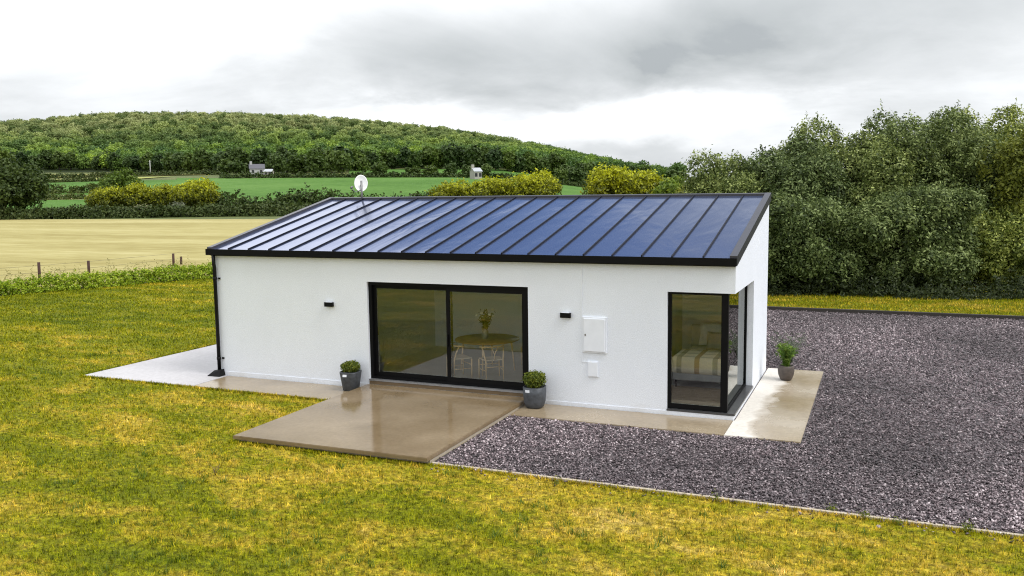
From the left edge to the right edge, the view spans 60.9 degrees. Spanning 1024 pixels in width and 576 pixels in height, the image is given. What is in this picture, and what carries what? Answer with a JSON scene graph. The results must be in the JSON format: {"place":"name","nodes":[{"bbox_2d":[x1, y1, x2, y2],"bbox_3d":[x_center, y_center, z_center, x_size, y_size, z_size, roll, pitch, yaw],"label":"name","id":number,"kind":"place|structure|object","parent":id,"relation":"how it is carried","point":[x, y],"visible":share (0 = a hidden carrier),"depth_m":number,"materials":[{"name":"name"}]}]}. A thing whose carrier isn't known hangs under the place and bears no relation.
{"place":"outdoors","nodes":[
{"label":"outdoors","id":0,"kind":"place"},
{"bbox_2d":[7,199,87,208],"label":"green field","id":1,"kind":"structure","parent":0,"point":[54,203],"depth_m":219.79,"materials":[{"name":"green plant"}]},
{"bbox_2d":[0,219,274,288],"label":"barley field","id":2,"kind":"structure","parent":0,"point":[57,243],"depth_m":81.77,"materials":[{"name":"beige plant"}]},
{"bbox_2d":[49,179,226,196],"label":"green field","id":3,"kind":"structure","parent":0,"point":[221,185],"depth_m":311.06,"materials":[{"name":"green plant"}]},
{"bbox_2d":[86,345,225,386],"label":"side path","id":4,"kind":"structure","parent":0,"point":[194,367],"depth_m":21.50,"materials":[{"name":"concrete"}]},
{"bbox_2d":[193,376,347,399],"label":"front path","id":5,"kind":"structure","parent":0,"point":[301,389],"depth_m":19.42,"materials":[{"name":"concrete"}]},
{"bbox_2d":[340,360,361,390],"bbox_3d":[-3.515,1.891,18.991,0.452,0.670,0.462,3,7,29],"label":"potted plant","id":6,"kind":"object","parent":5,"relation":"on","point":[350,374],"visible":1,"depth_m":18.85,"materials":[{"name":"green plant"}]},
{"bbox_2d":[40,165,527,171],"bbox_3d":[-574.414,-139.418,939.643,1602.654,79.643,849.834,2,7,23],"label":"woodland floor","id":7,"kind":"structure","parent":0,"point":[77,170],"depth_m":511.63,"materials":[{"name":"green plant"}]},
{"bbox_2d":[38,149,54,169],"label":"woodland tree","id":8,"kind":"object","parent":7,"relation":"on","point":[43,156],"visible":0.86,"depth_m":521.11,"materials":[{"name":"green plant"}]},
{"bbox_2d":[49,151,64,169],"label":"woodland tree","id":9,"kind":"object","parent":7,"relation":"on","point":[56,159],"visible":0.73,"depth_m":518.49,"materials":[{"name":"green plant"}]},
{"bbox_2d":[60,149,76,169],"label":"woodland tree","id":10,"kind":"object","parent":7,"relation":"on","point":[69,162],"visible":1,"depth_m":514.62,"materials":[{"name":"green plant"}]},
{"bbox_2d":[0,110,688,179],"bbox_3d":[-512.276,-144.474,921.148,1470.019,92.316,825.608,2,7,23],"label":"woodland","id":11,"kind":"object","parent":7,"relation":"on","point":[88,136],"visible":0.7,"depth_m":707.12,"materials":[{"name":"green plant"}]},
{"bbox_2d":[224,177,589,204],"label":"wide green field","id":12,"kind":"structure","parent":0,"point":[264,187],"depth_m":286.18,"materials":[{"name":"green plant"}]},
{"bbox_2d":[349,169,559,180],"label":"green field","id":13,"kind":"structure","parent":0,"point":[499,171],"depth_m":417.40,"materials":[{"name":"green plant"}]},
{"bbox_2d":[0,167,1009,295],"bbox_3d":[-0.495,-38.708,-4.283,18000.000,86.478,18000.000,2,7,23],"label":"ground","id":14,"kind":"structure","parent":0,"point":[162,177],"depth_m":344.83,"materials":[{"name":"green plant"}]},
{"bbox_2d":[0,155,53,208],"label":"oak tree","id":15,"kind":"object","parent":14,"relation":"on","point":[22,185],"visible":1,"depth_m":176.38,"materials":[{"name":"green plant"}]},
{"bbox_2d":[44,190,91,199],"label":"hedge","id":16,"kind":"object","parent":14,"relation":"on","point":[67,196],"visible":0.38,"depth_m":235.34,"materials":[{"name":"green plant"}]},
{"bbox_2d":[48,183,99,192],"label":"hedge","id":17,"kind":"object","parent":14,"relation":"on","point":[89,187],"visible":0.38,"depth_m":263.39,"materials":[{"name":"green plant"}]},
{"bbox_2d":[48,175,104,182],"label":"hedge","id":18,"kind":"object","parent":14,"relation":"on","point":[77,179],"visible":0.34,"depth_m":332.83,"materials":[{"name":"green plant"}]},
{"bbox_2d":[11,252,181,277],"bbox_3d":[-29.231,-0.199,40.564,2.555,1.203,32.762,4,8,36],"label":"wire fence","id":19,"kind":"object","parent":14,"relation":"on","point":[88,265],"visible":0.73,"depth_m":47.49,"materials":[{"name":"brown wood"}]},
{"bbox_2d":[84,183,127,215],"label":"golden conifer","id":20,"kind":"object","parent":14,"relation":"on","point":[106,196],"visible":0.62,"depth_m":180.39,"materials":[{"name":"yellow plant"}]},
{"bbox_2d":[3,258,210,286],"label":"weeds","id":21,"kind":"object","parent":14,"relation":"on","point":[87,270],"visible":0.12,"depth_m":43.01,"materials":[{"name":"green plant"}]},
{"bbox_2d":[97,167,143,189],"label":"broadleaf tree","id":22,"kind":"object","parent":14,"relation":"on","point":[123,178],"visible":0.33,"depth_m":192.64,"materials":[{"name":"green plant"}]},
{"bbox_2d":[116,180,151,210],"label":"golden conifer","id":23,"kind":"object","parent":14,"relation":"on","point":[134,195],"visible":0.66,"depth_m":182.31,"materials":[{"name":"yellow plant"}]},
{"bbox_2d":[42,168,228,177],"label":"hedge","id":24,"kind":"object","parent":14,"relation":"on","point":[143,173],"visible":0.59,"depth_m":390.57,"materials":[{"name":"green plant"}]},
{"bbox_2d":[139,150,153,170],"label":"woodland tree","id":25,"kind":"object","parent":14,"relation":"on","point":[144,160],"visible":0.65,"depth_m":473.03,"materials":[{"name":"green plant"}]},
{"bbox_2d":[148,152,163,171],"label":"woodland tree","id":26,"kind":"object","parent":14,"relation":"on","point":[156,164],"visible":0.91,"depth_m":463.32,"materials":[{"name":"green plant"}]},
{"bbox_2d":[0,201,314,219],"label":"hedge","id":27,"kind":"object","parent":14,"relation":"on","point":[85,211],"visible":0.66,"depth_m":173.01,"materials":[{"name":"green plant"}]},
{"bbox_2d":[143,182,177,212],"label":"golden conifer","id":28,"kind":"object","parent":14,"relation":"on","point":[159,195],"visible":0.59,"depth_m":182.58,"materials":[{"name":"yellow plant"}]},
{"bbox_2d":[169,152,184,171],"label":"woodland tree","id":29,"kind":"object","parent":14,"relation":"on","point":[176,162],"visible":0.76,"depth_m":446.40,"materials":[{"name":"green plant"}]},
{"bbox_2d":[179,151,196,170],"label":"woodland tree","id":30,"kind":"object","parent":14,"relation":"on","point":[186,165],"visible":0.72,"depth_m":431.89,"materials":[{"name":"green plant"}]},
{"bbox_2d":[166,174,223,209],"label":"golden conifer","id":31,"kind":"object","parent":14,"relation":"on","point":[195,193],"visible":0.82,"depth_m":180.54,"materials":[{"name":"yellow plant"}]},
{"bbox_2d":[190,146,210,169],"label":"woodland tree","id":32,"kind":"object","parent":14,"relation":"on","point":[199,161],"visible":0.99,"depth_m":423.14,"materials":[{"name":"green plant"}]},
{"bbox_2d":[227,160,245,173],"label":"tree","id":33,"kind":"object","parent":14,"relation":"on","point":[236,166],"visible":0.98,"depth_m":379.13,"materials":[{"name":"green plant"}]},
{"bbox_2d":[227,145,246,162],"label":"woodland tree","id":34,"kind":"object","parent":14,"relation":"on","point":[237,152],"visible":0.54,"depth_m":409.49,"materials":[{"name":"green plant"}]},
{"bbox_2d":[249,148,269,169],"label":"woodland tree","id":35,"kind":"object","parent":14,"relation":"on","point":[259,155],"visible":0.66,"depth_m":397.12,"materials":[{"name":"green plant"}]},
{"bbox_2d":[266,153,286,172],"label":"tree","id":36,"kind":"object","parent":14,"relation":"on","point":[276,164],"visible":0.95,"depth_m":376.72,"materials":[{"name":"green plant"}]},
{"bbox_2d":[283,153,306,173],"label":"tree","id":37,"kind":"object","parent":14,"relation":"on","point":[293,164],"visible":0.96,"depth_m":360.82,"materials":[{"name":"green plant"}]},
{"bbox_2d":[301,151,327,173],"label":"tree","id":38,"kind":"object","parent":14,"relation":"on","point":[314,162],"visible":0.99,"depth_m":358.07,"materials":[{"name":"green plant"}]},
{"bbox_2d":[212,182,446,212],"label":"hedge","id":39,"kind":"object","parent":14,"relation":"on","point":[309,197],"visible":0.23,"depth_m":185.63,"materials":[{"name":"green plant"}]},
{"bbox_2d":[323,146,335,172],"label":"woodland tree","id":40,"kind":"object","parent":14,"relation":"on","point":[329,154],"visible":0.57,"depth_m":395.84,"materials":[{"name":"green plant"}]},
{"bbox_2d":[330,150,351,172],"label":"tree","id":41,"kind":"object","parent":14,"relation":"on","point":[342,159],"visible":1,"depth_m":378.47,"materials":[{"name":"green plant"}]},
{"bbox_2d":[355,155,370,172],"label":"tree","id":42,"kind":"object","parent":14,"relation":"on","point":[363,164],"visible":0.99,"depth_m":386.63,"materials":[{"name":"green plant"}]},
{"bbox_2d":[370,159,388,174],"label":"tree","id":43,"kind":"object","parent":14,"relation":"on","point":[379,166],"visible":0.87,"depth_m":341.64,"materials":[{"name":"green plant"}]},
{"bbox_2d":[241,403,524,462],"bbox_3d":[-2.212,2.513,16.498,3.735,0.116,4.220,2,7,23],"label":"slab footing","id":44,"kind":"object","parent":14,"relation":"on","point":[469,437],"visible":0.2,"depth_m":14.83,"materials":[{"name":"concrete"}]},
{"bbox_2d":[233,384,523,461],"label":"entrance slab","id":45,"kind":"structure","parent":44,"relation":"on","point":[416,424],"depth_m":15.94,"materials":[{"name":"concrete"}]},
{"bbox_2d":[384,152,398,168],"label":"woodland tree","id":46,"kind":"object","parent":14,"relation":"on","point":[391,158],"visible":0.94,"depth_m":442.94,"materials":[{"name":"green plant"}]},
{"bbox_2d":[219,169,588,186],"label":"hedge","id":47,"kind":"object","parent":14,"relation":"on","point":[372,174],"visible":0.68,"depth_m":338.94,"materials":[{"name":"green plant"}]},
{"bbox_2d":[395,145,413,166],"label":"woodland tree","id":48,"kind":"object","parent":14,"relation":"on","point":[402,157],"visible":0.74,"depth_m":436.59,"materials":[{"name":"green plant"}]},
{"bbox_2d":[405,151,422,167],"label":"woodland tree","id":49,"kind":"object","parent":14,"relation":"on","point":[413,160],"visible":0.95,"depth_m":433.87,"materials":[{"name":"green plant"}]},
{"bbox_2d":[419,146,432,166],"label":"woodland tree","id":50,"kind":"object","parent":14,"relation":"on","point":[423,154],"visible":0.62,"depth_m":440.46,"materials":[{"name":"green plant"}]},
{"bbox_2d":[426,148,444,168],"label":"woodland tree","id":51,"kind":"object","parent":14,"relation":"on","point":[434,156],"visible":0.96,"depth_m":436.46,"materials":[{"name":"green plant"}]},
{"bbox_2d":[438,141,456,166],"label":"woodland tree","id":52,"kind":"object","parent":14,"relation":"on","point":[448,156],"visible":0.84,"depth_m":435.35,"materials":[{"name":"green plant"}]},
{"bbox_2d":[424,177,477,195],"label":"golden conifer","id":53,"kind":"object","parent":14,"relation":"on","point":[452,188],"visible":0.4,"depth_m":147.03,"materials":[{"name":"yellow plant"}]},
{"bbox_2d":[453,143,468,168],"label":"woodland tree","id":54,"kind":"object","parent":14,"relation":"on","point":[459,153],"visible":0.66,"depth_m":432.40,"materials":[{"name":"green plant"}]},
{"bbox_2d":[461,145,484,167],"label":"woodland tree","id":55,"kind":"object","parent":14,"relation":"on","point":[473,155],"visible":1,"depth_m":424.56,"materials":[{"name":"green plant"}]},
{"bbox_2d":[485,145,503,170],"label":"woodland tree","id":56,"kind":"object","parent":14,"relation":"on","point":[494,158],"visible":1,"depth_m":420.69,"materials":[{"name":"green plant"}]},
{"bbox_2d":[469,175,525,195],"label":"golden conifer","id":57,"kind":"object","parent":14,"relation":"on","point":[493,186],"visible":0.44,"depth_m":146.50,"materials":[{"name":"yellow plant"}]},
{"bbox_2d":[502,149,515,171],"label":"woodland tree","id":58,"kind":"object","parent":14,"relation":"on","point":[508,163],"visible":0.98,"depth_m":422.35,"materials":[{"name":"green plant"}]},
{"bbox_2d":[512,155,526,171],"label":"woodland tree","id":59,"kind":"object","parent":14,"relation":"on","point":[520,163],"visible":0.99,"depth_m":423.35,"materials":[{"name":"green plant"}]},
{"bbox_2d":[522,151,537,173],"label":"woodland tree","id":60,"kind":"object","parent":14,"relation":"on","point":[531,158],"visible":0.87,"depth_m":425.96,"materials":[{"name":"green plant"}]},
{"bbox_2d":[505,168,562,195],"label":"bush","id":61,"kind":"object","parent":14,"relation":"on","point":[536,184],"visible":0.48,"depth_m":146.38,"materials":[{"name":"yellow plant"}]},
{"bbox_2d":[535,155,551,174],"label":"woodland tree","id":62,"kind":"object","parent":14,"relation":"on","point":[542,164],"visible":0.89,"depth_m":425.79,"materials":[{"name":"green plant"}]},
{"bbox_2d":[545,150,568,172],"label":"woodland tree","id":63,"kind":"object","parent":14,"relation":"on","point":[556,161],"visible":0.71,"depth_m":430.64,"materials":[{"name":"green plant"}]},
{"bbox_2d":[552,166,569,181],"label":"tree","id":64,"kind":"object","parent":14,"relation":"on","point":[561,173],"visible":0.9,"depth_m":347.83,"materials":[{"name":"green plant"}]},
{"bbox_2d":[567,165,589,181],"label":"tree","id":65,"kind":"object","parent":14,"relation":"on","point":[579,173],"visible":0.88,"depth_m":349.56,"materials":[{"name":"green plant"}]},
{"bbox_2d":[580,162,639,194],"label":"bush","id":66,"kind":"object","parent":14,"relation":"on","point":[613,179],"visible":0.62,"depth_m":124.98,"materials":[{"name":"yellow plant"}]},
{"bbox_2d":[627,169,669,193],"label":"bush","id":67,"kind":"object","parent":14,"relation":"on","point":[649,180],"visible":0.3,"depth_m":126.61,"materials":[{"name":"yellow plant"}]},
{"bbox_2d":[651,174,685,193],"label":"broadleaf tree","id":68,"kind":"object","parent":14,"relation":"on","point":[671,185],"visible":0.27,"depth_m":110.10,"materials":[{"name":"green plant"}]},
{"bbox_2d":[768,111,929,217],"bbox_3d":[15.181,-3.969,39.260,7.791,8.058,6.902,-1,6,0],"label":"willow tree","id":69,"kind":"object","parent":14,"relation":"on","point":[875,173],"visible":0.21,"depth_m":37.60,"materials":[{"name":"green plant"}]},
{"bbox_2d":[842,99,1023,282],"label":"willow tree","id":70,"kind":"object","parent":14,"relation":"on","point":[941,142],"visible":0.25,"depth_m":37.88,"materials":[{"name":"green plant"}]},
{"bbox_2d":[924,98,1023,260],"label":"willow tree","id":71,"kind":"object","parent":14,"relation":"on","point":[1011,119],"visible":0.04,"depth_m":40.74,"materials":[{"name":"green plant"}]},
{"bbox_2d":[951,197,1023,288],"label":"willow tree","id":72,"kind":"object","parent":14,"relation":"on","point":[1000,239],"visible":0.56,"depth_m":35.63,"materials":[{"name":"green plant"}]},
{"bbox_2d":[973,127,1023,284],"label":"willow tree","id":73,"kind":"object","parent":14,"relation":"on","point":[1011,165],"visible":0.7,"depth_m":36.63,"materials":[{"name":"green plant"}]},
{"bbox_2d":[0,277,1023,575],"bbox_3d":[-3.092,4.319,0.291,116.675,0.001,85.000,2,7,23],"label":"lawn","id":74,"kind":"structure","parent":0,"point":[506,517],"depth_m":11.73,"materials":[{"name":"green plant"}]},
{"bbox_2d":[0,261,212,296],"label":"hedge","id":75,"kind":"object","parent":74,"relation":"on","point":[63,283],"visible":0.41,"depth_m":41.49,"materials":[{"name":"green plant"}]},
{"bbox_2d":[205,193,770,420],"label":"house","id":76,"kind":"structure","parent":74,"relation":"on","point":[410,287],"depth_m":19.11,"materials":[{"name":"paint"}]},
{"bbox_2d":[350,175,367,196],"bbox_3d":[-4.326,-2.700,24.521,0.528,0.966,0.211,-5,7,-31],"label":"satellite dish","id":77,"kind":"object","parent":76,"relation":"attached to","point":[360,182],"visible":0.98,"depth_m":24.56,"materials":[{"name":"metal"}]},
{"bbox_2d":[368,282,528,396],"bbox_3d":[-1.374,1.033,18.401,3.769,2.256,0.230,2,7,23],"label":"sliding door","id":78,"kind":"structure","parent":76,"relation":"in","point":[449,381],"depth_m":18.41,"materials":[{"name":"black metal"}]},
{"bbox_2d":[446,342,472,377],"bbox_3d":[-1.198,1.621,19.606,0.467,0.766,0.562,-4,7,-27],"label":"dining chair","id":79,"kind":"object","parent":76,"relation":"on","point":[460,356],"visible":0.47,"depth_m":19.49,"materials":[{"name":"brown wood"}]},
{"bbox_2d":[455,333,519,375],"bbox_3d":[-0.571,1.547,20.300,1.510,0.747,1.510,2,7,23],"label":"dining table","id":80,"kind":"object","parent":76,"relation":"on","point":[491,340],"visible":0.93,"depth_m":20.17,"materials":[{"name":"brown wood"}]},
{"bbox_2d":[475,308,495,338],"bbox_3d":[-0.598,0.816,20.221,0.497,0.723,0.449,-2,6,-7],"label":"flower vase","id":81,"kind":"object","parent":80,"relation":"on","point":[484,320],"visible":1,"depth_m":20.17,"materials":[{"name":"ceramic"}]},
{"bbox_2d":[478,345,503,379],"bbox_3d":[-0.446,1.640,19.354,0.562,0.766,0.467,-3,7,-19],"label":"dining chair","id":82,"kind":"object","parent":76,"relation":"on","point":[492,358],"visible":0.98,"depth_m":19.23,"materials":[{"name":"brown wood"}]},
{"bbox_2d":[587,361,597,376],"bbox_3d":[1.585,1.592,17.089,0.216,0.310,0.041,2,7,23],"label":"service box","id":83,"kind":"object","parent":76,"relation":"attached to","point":[592,368],"visible":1,"depth_m":17.07,"materials":[{"name":"white plastic"}]},
{"bbox_2d":[582,316,606,353],"bbox_3d":[1.605,0.918,16.991,0.490,0.710,0.061,2,7,23],"label":"meter cabinet","id":84,"kind":"object","parent":76,"relation":"attached to","point":[594,334],"visible":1,"depth_m":16.97,"materials":[{"name":"white plastic"}]},
{"bbox_2d":[672,385,719,405],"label":"floor","id":85,"kind":"structure","parent":76,"relation":"on","point":[696,395],"depth_m":17.50,"materials":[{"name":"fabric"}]},
{"bbox_2d":[673,324,720,386],"bbox_3d":[4.279,1.478,18.974,1.160,1.050,2.090,2,7,23],"label":"bed","id":86,"kind":"object","parent":76,"relation":"on","point":[695,333],"visible":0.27,"depth_m":18.22,"materials":[{"name":"fabric"}]},
{"bbox_2d":[672,349,720,375],"bbox_3d":[4.062,1.567,18.465,1.200,0.350,1.090,2,7,23],"label":"throw blanket","id":87,"kind":"object","parent":86,"relation":"on","point":[696,361],"visible":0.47,"depth_m":18.06,"materials":[{"name":"beige fabric"}]},
{"bbox_2d":[699,322,720,344],"bbox_3d":[4.580,1.047,19.599,0.720,0.520,0.200,2,-15,23],"label":"pillow","id":88,"kind":"object","parent":86,"relation":"on","point":[705,328],"visible":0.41,"depth_m":19.61,"materials":[{"name":"white fabric"}]},
{"bbox_2d":[706,332,720,349],"bbox_3d":[4.517,1.172,19.203,0.450,0.420,0.170,2,-21,23],"label":"pillow","id":89,"kind":"object","parent":86,"relation":"on","point":[713,340],"visible":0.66,"depth_m":19.16,"materials":[{"name":"beige fabric"}]},
{"bbox_2d":[666,285,752,415],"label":"corner window","id":90,"kind":"structure","parent":76,"relation":"in","point":[734,390],"depth_m":16.61,"materials":[{"name":"black metal"}]},
{"bbox_2d":[432,462,1022,537],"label":"gravel edging","id":91,"kind":"object","parent":74,"relation":"on","point":[769,504],"visible":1,"depth_m":11.93,"materials":[{"name":"concrete"}]},
{"bbox_2d":[678,144,777,221],"bbox_3d":[9.093,-2.912,37.473,5.460,6.498,4.790,-1,6,0],"label":"willow tree","id":92,"kind":"object","parent":74,"relation":"on","point":[720,178],"visible":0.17,"depth_m":36.80,"materials":[{"name":"green plant"}]},
{"bbox_2d":[767,306,1023,319],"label":"gravel kerb","id":93,"kind":"structure","parent":74,"relation":"on","point":[960,315],"depth_m":29.23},
{"bbox_2d":[0,0,1023,181],"label":"sky","id":94,"kind":"structure","parent":0,"point":[653,81],"materials":[{"name":"grey"}]},
{"bbox_2d":[510,404,732,435],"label":"front path","id":95,"kind":"structure","parent":0,"point":[697,425],"depth_m":16.32,"materials":[{"name":"concrete"}]},
{"bbox_2d":[521,370,545,408],"bbox_3d":[0.425,1.993,17.284,0.525,0.743,0.534,2,7,23],"label":"potted plant","id":96,"kind":"object","parent":95,"relation":"on","point":[534,391],"visible":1,"depth_m":17.11,"materials":[{"name":"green plant"}]},
{"bbox_2d":[431,309,1023,542],"bbox_3d":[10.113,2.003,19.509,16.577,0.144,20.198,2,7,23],"label":"gravel","id":97,"kind":"structure","parent":0,"point":[918,491],"depth_m":14.79,"materials":[{"name":"grey gravel"}]},
{"bbox_2d":[769,330,811,363],"bbox_3d":[6.811,1.464,21.294,0.990,0.888,1.074,2,7,23],"label":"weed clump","id":98,"kind":"object","parent":97,"relation":"on","point":[797,344],"visible":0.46,"depth_m":21.23,"materials":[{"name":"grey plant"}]},
{"bbox_2d":[724,368,822,442],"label":"side path","id":99,"kind":"structure","parent":0,"point":[776,408],"depth_m":16.93,"materials":[{"name":"concrete"}]},
{"bbox_2d":[774,341,798,380],"bbox_3d":[6.114,1.612,19.411,0.525,0.882,0.586,2,7,23],"label":"potted plant","id":100,"kind":"object","parent":99,"relation":"on","point":[786,370],"visible":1,"depth_m":19.32,"materials":[{"name":"green plant"}]},
{"bbox_2d":[767,287,1023,315],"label":"grass strip","id":101,"kind":"object","parent":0,"point":[902,305],"depth_m":31.81,"materials":[{"name":"green plant"}]},
{"bbox_2d":[735,127,858,282],"bbox_3d":[12.203,-3.443,38.510,6.156,7.284,5.738,-5,8,-35],"label":"willow tree","id":102,"kind":"object","parent":101,"relation":"on","point":[787,172],"visible":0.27,"depth_m":36.84,"materials":[{"name":"green plant"}]},
{"bbox_2d":[760,190,874,294],"bbox_3d":[12.019,-1.790,35.947,5.470,4.548,5.135,3,7,32],"label":"willow tree","id":103,"kind":"object","parent":101,"relation":"on","point":[804,223],"visible":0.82,"depth_m":34.40,"materials":[{"name":"green plant"}]},
{"bbox_2d":[767,248,1023,300],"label":"undergrowth","id":104,"kind":"object","parent":101,"relation":"on","point":[927,290],"visible":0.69,"depth_m":33.92,"materials":[{"name":"green plant"}]},
{"bbox_2d":[842,179,989,288],"bbox_3d":[15.977,-1.975,35.489,6.031,4.932,5.078,-2,7,-15],"label":"willow tree","id":105,"kind":"object","parent":101,"relation":"on","point":[914,233],"visible":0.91,"depth_m":34.24,"materials":[{"name":"green plant"}]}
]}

